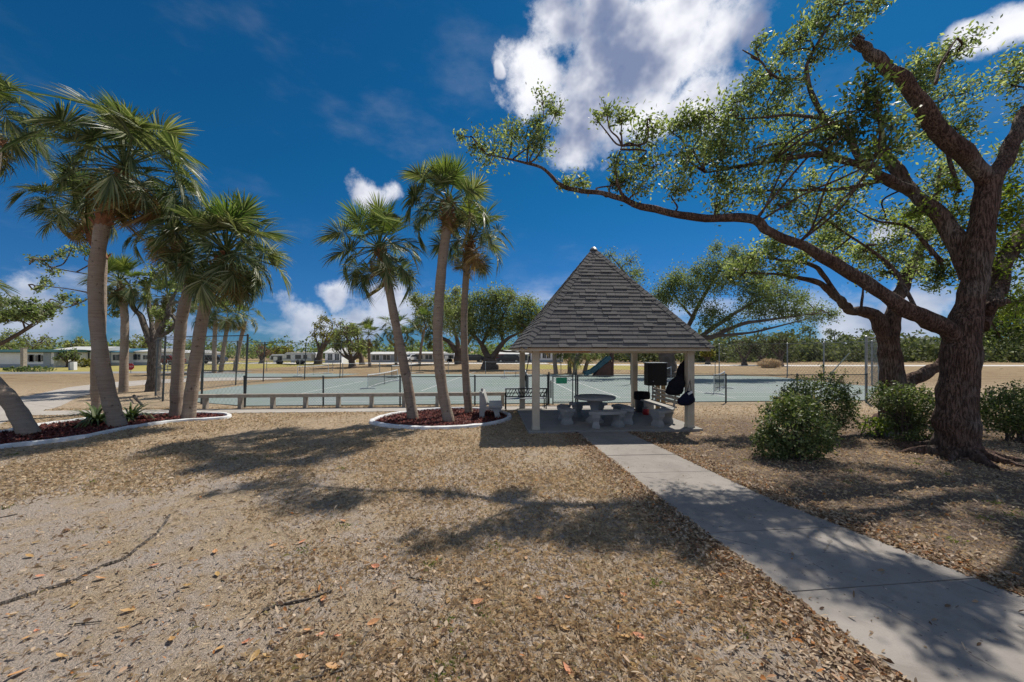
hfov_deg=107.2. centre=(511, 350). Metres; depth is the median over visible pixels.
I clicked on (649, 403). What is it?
slatted bench
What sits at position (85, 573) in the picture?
exposed root
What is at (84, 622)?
fallen stick
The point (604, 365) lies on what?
playground slide
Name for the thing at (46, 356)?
door
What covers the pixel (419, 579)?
fallen stick
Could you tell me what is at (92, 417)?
lily clump
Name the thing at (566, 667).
fallen leaf
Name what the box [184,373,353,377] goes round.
tennis court
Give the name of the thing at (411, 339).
sabal palm
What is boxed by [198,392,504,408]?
plank bench
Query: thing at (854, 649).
leaf litter
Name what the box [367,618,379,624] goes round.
fallen leaf
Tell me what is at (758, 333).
pine tree
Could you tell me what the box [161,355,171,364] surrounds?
parked car
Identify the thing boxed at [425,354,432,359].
window
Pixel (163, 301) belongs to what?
sabal palm
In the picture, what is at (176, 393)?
sabal palm
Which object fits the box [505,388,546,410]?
park bench
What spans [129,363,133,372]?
stop sign
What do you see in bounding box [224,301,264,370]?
sabal palm
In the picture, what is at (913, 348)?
distant wood
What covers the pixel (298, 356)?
camper trailer
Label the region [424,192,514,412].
sabal palm
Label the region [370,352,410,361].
mobile home
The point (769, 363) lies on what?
shrub
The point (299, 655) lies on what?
fallen leaf
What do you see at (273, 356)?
camper trailer
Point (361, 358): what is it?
broadleaf tree
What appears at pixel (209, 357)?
parked car
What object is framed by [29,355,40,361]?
window
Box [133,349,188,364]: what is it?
mobile home
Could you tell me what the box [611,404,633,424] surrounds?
curved bench
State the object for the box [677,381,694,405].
cloth bag
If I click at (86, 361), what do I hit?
shrub
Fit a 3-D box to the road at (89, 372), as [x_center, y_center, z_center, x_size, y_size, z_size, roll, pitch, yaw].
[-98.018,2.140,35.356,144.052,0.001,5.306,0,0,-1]
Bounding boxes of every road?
[0,371,250,373]
[204,363,547,363]
[552,364,1023,365]
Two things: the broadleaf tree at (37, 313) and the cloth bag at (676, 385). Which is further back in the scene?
the broadleaf tree at (37, 313)
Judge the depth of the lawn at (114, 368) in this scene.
47.95 m
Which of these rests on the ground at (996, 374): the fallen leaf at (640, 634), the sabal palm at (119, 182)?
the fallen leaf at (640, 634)
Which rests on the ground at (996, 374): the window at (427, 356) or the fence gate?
the fence gate
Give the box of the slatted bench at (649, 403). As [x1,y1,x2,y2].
[640,387,679,413]
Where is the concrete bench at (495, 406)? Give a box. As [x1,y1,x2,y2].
[479,388,502,417]
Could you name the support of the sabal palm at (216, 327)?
on the ground at (996, 374)
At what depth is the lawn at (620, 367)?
47.95 m
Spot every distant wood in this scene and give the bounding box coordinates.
[0,335,482,358]
[469,341,598,358]
[594,328,1023,362]
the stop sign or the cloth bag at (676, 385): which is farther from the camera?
the stop sign
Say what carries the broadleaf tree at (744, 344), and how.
on the ground at (996, 374)
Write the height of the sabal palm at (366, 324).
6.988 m
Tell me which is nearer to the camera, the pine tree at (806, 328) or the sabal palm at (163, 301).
the sabal palm at (163, 301)
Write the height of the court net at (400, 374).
0.990 m
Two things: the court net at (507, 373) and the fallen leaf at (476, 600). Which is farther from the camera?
the court net at (507, 373)
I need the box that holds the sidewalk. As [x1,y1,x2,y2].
[0,405,660,415]
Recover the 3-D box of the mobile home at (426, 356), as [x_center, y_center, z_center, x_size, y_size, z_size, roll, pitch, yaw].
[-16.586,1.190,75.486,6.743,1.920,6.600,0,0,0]
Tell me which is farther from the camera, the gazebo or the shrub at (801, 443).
the gazebo
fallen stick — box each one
[69,621,101,624]
[132,394,144,406]
[261,590,331,611]
[294,632,366,681]
[408,577,431,582]
[825,658,870,667]
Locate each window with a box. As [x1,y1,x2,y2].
[27,355,33,361]
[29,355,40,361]
[112,354,118,360]
[136,354,140,359]
[327,353,332,359]
[334,353,339,360]
[372,355,379,359]
[382,355,390,359]
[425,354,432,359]
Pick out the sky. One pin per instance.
(304, 106)
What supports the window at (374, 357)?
in the mobile home at (382, 356)
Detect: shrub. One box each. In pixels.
[2,365,58,371]
[73,358,90,366]
[747,388,843,462]
[758,357,781,367]
[770,364,866,434]
[855,415,893,438]
[865,380,934,441]
[893,427,933,441]
[980,378,1023,442]
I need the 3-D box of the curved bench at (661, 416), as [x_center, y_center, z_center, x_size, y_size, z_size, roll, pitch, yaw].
[4.254,1.860,10.621,0.983,0.440,0.412,0,0,-44]
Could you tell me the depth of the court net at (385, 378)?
23.91 m
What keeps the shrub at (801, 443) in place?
on the ground at (996, 374)
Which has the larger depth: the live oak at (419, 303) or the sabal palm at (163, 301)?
the live oak at (419, 303)
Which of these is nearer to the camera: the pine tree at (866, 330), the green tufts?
the green tufts
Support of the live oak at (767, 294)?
on the ground at (996, 374)
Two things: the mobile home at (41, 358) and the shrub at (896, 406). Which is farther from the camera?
the mobile home at (41, 358)
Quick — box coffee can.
[643,407,648,414]
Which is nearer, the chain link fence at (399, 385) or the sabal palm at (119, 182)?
the sabal palm at (119, 182)
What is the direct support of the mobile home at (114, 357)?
on the lawn at (114, 368)
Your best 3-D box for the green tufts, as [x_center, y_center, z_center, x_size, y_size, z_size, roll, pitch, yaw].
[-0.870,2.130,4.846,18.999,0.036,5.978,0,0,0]
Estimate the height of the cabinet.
1.722 m
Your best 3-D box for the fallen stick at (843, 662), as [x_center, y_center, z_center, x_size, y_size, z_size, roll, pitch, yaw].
[2.345,2.136,2.594,0.468,0.015,0.015,0,0,-10]
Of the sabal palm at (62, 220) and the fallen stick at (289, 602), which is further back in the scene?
the sabal palm at (62, 220)
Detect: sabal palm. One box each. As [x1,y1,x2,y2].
[0,73,62,184]
[0,81,210,426]
[0,280,41,435]
[3,159,128,412]
[78,249,152,392]
[92,183,211,416]
[137,187,302,418]
[137,276,197,386]
[191,297,242,372]
[208,296,248,371]
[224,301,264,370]
[313,190,428,419]
[348,316,389,366]
[376,310,418,364]
[392,325,417,351]
[394,149,496,421]
[409,306,432,364]
[423,329,445,359]
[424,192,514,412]
[545,353,558,373]
[556,353,587,373]
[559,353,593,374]
[582,353,601,372]
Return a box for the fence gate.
[548,372,576,404]
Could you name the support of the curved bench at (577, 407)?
on the gazebo
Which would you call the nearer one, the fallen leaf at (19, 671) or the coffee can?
the fallen leaf at (19, 671)
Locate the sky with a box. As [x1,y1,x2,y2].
[0,0,1023,351]
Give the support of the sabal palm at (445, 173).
on the mulch ground at (428, 415)
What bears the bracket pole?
on the tennis court at (768, 387)
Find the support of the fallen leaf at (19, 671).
on the ground at (996, 374)
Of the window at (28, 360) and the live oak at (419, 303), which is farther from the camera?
the live oak at (419, 303)
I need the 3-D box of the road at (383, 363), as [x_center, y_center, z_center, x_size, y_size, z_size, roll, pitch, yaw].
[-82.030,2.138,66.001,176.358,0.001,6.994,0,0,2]
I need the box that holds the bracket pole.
[625,353,630,383]
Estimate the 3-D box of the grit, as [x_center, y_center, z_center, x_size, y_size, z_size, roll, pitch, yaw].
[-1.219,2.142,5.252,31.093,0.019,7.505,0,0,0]
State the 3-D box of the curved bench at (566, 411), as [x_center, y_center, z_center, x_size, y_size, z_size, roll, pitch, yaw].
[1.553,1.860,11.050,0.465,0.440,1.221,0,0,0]
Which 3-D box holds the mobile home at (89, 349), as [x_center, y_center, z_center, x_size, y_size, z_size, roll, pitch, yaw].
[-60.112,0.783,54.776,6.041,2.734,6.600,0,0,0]
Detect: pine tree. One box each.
[714,323,740,343]
[747,325,768,337]
[796,326,819,341]
[822,328,848,340]
[856,328,874,334]
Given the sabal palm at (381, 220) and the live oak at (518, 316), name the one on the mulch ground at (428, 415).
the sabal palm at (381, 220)
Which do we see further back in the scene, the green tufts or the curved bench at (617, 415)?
the curved bench at (617, 415)
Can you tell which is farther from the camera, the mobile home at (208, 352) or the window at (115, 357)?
the mobile home at (208, 352)
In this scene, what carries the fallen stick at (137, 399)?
on the ground at (996, 374)
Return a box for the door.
[43,353,50,365]
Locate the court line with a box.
[279,372,757,401]
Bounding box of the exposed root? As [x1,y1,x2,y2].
[0,514,170,605]
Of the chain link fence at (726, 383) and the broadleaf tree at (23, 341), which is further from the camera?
the broadleaf tree at (23, 341)
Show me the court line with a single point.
(542, 395)
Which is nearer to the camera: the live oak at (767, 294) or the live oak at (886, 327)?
the live oak at (886, 327)
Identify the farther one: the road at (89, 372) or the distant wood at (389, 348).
the distant wood at (389, 348)
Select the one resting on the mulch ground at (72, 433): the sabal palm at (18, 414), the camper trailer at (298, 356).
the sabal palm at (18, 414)
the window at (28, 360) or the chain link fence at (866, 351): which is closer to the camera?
the chain link fence at (866, 351)
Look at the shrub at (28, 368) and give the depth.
38.32 m
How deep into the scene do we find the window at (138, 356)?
55.10 m
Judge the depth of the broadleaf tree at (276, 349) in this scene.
89.40 m
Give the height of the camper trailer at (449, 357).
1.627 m
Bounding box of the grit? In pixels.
[2,440,1020,680]
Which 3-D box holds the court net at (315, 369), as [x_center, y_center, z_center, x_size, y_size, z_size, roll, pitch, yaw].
[-17.462,1.705,33.279,0.908,0.890,4.076,0,0,9]
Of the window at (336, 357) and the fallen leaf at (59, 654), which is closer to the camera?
the fallen leaf at (59, 654)
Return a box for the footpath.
[580,432,1023,681]
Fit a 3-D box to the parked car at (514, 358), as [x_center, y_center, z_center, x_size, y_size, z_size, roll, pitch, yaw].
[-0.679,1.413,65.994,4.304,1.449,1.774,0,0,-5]
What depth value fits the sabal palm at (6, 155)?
11.64 m
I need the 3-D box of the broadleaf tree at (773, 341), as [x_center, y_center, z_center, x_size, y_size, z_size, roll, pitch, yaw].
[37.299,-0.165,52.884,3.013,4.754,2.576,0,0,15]
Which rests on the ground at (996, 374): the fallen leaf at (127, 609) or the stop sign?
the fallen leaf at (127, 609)
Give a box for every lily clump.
[40,402,132,428]
[94,400,165,423]
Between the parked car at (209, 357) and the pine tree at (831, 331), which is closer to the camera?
the parked car at (209, 357)
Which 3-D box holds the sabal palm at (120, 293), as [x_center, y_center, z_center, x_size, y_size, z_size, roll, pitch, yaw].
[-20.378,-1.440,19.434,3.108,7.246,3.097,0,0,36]
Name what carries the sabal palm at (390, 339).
on the ground at (996, 374)
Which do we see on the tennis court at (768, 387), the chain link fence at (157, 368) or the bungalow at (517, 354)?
the chain link fence at (157, 368)
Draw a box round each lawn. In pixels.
[0,360,367,371]
[525,365,643,369]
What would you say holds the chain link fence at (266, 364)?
on the lawn at (114, 368)
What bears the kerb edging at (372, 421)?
on the mulch ground at (428, 415)
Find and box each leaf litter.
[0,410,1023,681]
[549,431,1023,681]
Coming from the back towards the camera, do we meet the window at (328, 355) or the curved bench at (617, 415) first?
the window at (328, 355)
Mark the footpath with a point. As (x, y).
(819, 572)
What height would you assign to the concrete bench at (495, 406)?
0.860 m
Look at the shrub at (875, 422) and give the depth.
9.32 m
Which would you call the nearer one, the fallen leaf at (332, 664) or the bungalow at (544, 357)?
the fallen leaf at (332, 664)
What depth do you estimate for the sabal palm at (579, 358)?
33.21 m
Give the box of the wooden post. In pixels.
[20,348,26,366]
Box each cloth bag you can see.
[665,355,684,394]
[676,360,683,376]
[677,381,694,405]
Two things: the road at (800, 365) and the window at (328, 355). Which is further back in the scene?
the window at (328, 355)
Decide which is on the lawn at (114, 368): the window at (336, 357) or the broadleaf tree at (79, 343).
the broadleaf tree at (79, 343)
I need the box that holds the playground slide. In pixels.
[583,353,613,374]
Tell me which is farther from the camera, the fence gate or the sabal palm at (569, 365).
the sabal palm at (569, 365)
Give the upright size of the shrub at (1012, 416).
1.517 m
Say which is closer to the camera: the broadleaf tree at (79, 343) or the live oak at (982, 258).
the live oak at (982, 258)
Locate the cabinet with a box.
[643,362,666,408]
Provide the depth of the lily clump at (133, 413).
11.61 m
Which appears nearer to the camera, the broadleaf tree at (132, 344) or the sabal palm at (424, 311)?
the sabal palm at (424, 311)
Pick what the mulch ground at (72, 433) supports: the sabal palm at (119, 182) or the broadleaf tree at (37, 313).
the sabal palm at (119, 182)
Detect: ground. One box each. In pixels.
[0,352,1023,681]
[0,414,225,443]
[375,409,506,425]
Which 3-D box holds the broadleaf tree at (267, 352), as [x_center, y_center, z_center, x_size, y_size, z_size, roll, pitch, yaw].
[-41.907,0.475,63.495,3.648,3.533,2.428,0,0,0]
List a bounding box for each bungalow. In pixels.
[323,348,355,362]
[497,350,528,362]
[529,353,562,361]
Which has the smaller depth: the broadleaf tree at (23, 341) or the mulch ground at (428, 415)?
the mulch ground at (428, 415)
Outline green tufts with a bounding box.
[0,453,1022,681]
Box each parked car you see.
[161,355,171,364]
[204,355,227,363]
[407,354,415,361]
[468,354,483,361]
[496,355,518,362]
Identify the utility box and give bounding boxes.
[68,362,76,369]
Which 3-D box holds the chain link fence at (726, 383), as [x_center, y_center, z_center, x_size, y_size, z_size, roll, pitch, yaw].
[8.783,1.555,15.504,12.427,1.230,0.077,0,0,-4]
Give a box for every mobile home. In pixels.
[0,350,90,367]
[53,347,130,358]
[109,349,147,365]
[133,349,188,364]
[185,350,219,363]
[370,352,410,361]
[409,352,446,361]
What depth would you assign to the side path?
17.96 m
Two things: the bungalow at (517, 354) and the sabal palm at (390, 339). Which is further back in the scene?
the bungalow at (517, 354)
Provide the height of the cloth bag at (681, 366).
0.915 m
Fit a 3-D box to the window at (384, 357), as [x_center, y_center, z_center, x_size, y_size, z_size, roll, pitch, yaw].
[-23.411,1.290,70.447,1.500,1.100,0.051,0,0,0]
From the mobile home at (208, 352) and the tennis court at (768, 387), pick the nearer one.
the tennis court at (768, 387)
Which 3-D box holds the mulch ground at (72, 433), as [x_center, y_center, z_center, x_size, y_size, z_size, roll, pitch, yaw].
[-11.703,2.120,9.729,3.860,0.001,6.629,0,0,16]
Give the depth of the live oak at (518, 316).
43.17 m
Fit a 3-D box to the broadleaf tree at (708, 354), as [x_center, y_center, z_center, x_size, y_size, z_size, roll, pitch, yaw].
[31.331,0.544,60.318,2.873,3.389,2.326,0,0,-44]
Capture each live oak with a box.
[22,243,264,391]
[403,281,482,363]
[443,280,543,369]
[452,0,1023,472]
[602,235,844,376]
[718,138,1023,421]
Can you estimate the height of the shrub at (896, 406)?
1.496 m
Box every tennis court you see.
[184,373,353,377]
[197,374,874,405]
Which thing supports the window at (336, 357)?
in the bungalow at (335, 356)
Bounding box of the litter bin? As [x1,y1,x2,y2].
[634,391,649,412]
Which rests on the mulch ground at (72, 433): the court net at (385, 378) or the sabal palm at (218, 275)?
the sabal palm at (218, 275)
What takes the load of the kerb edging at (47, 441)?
on the mulch ground at (72, 433)
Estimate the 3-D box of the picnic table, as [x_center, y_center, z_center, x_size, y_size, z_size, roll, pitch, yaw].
[2.420,1.705,11.050,1.200,0.750,1.200,0,0,0]
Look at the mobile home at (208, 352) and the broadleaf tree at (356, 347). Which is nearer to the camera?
the broadleaf tree at (356, 347)
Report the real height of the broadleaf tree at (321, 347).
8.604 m
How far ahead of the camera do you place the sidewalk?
13.45 m
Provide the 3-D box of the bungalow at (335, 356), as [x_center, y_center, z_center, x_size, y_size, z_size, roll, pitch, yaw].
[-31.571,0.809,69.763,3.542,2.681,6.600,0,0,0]
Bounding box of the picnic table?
[574,394,615,422]
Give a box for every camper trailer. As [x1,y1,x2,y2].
[270,354,283,363]
[282,352,316,363]
[444,353,454,361]
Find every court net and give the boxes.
[297,364,332,376]
[360,369,401,388]
[387,363,423,377]
[500,371,518,377]
[525,370,528,395]
[704,371,733,394]
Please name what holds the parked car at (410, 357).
on the ground at (996, 374)
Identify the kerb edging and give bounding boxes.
[0,412,231,448]
[369,407,511,429]
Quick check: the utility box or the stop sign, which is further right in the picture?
the stop sign
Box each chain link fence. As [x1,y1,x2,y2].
[154,334,341,406]
[167,360,332,370]
[243,374,547,406]
[342,361,715,377]
[577,373,867,402]
[719,335,879,401]
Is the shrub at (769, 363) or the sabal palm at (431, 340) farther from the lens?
the sabal palm at (431, 340)
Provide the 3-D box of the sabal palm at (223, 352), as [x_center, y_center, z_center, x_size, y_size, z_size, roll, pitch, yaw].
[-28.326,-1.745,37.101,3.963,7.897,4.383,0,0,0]
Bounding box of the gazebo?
[508,247,714,433]
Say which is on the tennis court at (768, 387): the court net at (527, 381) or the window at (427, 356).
the court net at (527, 381)
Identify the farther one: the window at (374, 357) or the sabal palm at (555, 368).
the window at (374, 357)
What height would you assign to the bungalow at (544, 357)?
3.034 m
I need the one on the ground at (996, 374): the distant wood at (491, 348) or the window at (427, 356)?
the distant wood at (491, 348)
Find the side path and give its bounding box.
[0,377,281,422]
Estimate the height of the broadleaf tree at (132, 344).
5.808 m
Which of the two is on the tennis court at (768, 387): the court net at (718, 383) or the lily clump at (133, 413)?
the court net at (718, 383)
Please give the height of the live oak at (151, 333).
7.930 m
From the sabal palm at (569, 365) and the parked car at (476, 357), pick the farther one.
the parked car at (476, 357)
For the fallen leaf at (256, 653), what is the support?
on the ground at (996, 374)
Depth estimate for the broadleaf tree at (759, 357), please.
54.53 m
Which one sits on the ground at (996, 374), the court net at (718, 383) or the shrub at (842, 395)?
the shrub at (842, 395)
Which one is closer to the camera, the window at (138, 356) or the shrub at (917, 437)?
the shrub at (917, 437)
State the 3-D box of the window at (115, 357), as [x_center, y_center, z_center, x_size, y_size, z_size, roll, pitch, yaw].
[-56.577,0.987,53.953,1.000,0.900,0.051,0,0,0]
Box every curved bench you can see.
[557,404,574,424]
[569,402,607,417]
[589,409,626,428]
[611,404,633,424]
[650,407,673,426]
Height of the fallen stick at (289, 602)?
0.029 m
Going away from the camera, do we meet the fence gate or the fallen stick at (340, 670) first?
the fallen stick at (340, 670)
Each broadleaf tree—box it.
[0,291,68,345]
[0,328,57,349]
[52,348,81,366]
[61,337,90,347]
[116,334,147,348]
[254,343,275,362]
[268,345,293,353]
[308,311,345,363]
[327,321,369,367]
[330,318,364,364]
[698,349,716,363]
[730,335,759,364]
[747,332,772,364]
[767,333,790,365]
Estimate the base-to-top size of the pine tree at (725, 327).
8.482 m
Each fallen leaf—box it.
[7,667,29,675]
[56,653,68,656]
[119,608,135,610]
[249,649,259,661]
[296,653,308,657]
[326,662,341,668]
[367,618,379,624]
[471,598,483,603]
[563,662,573,675]
[633,632,643,637]

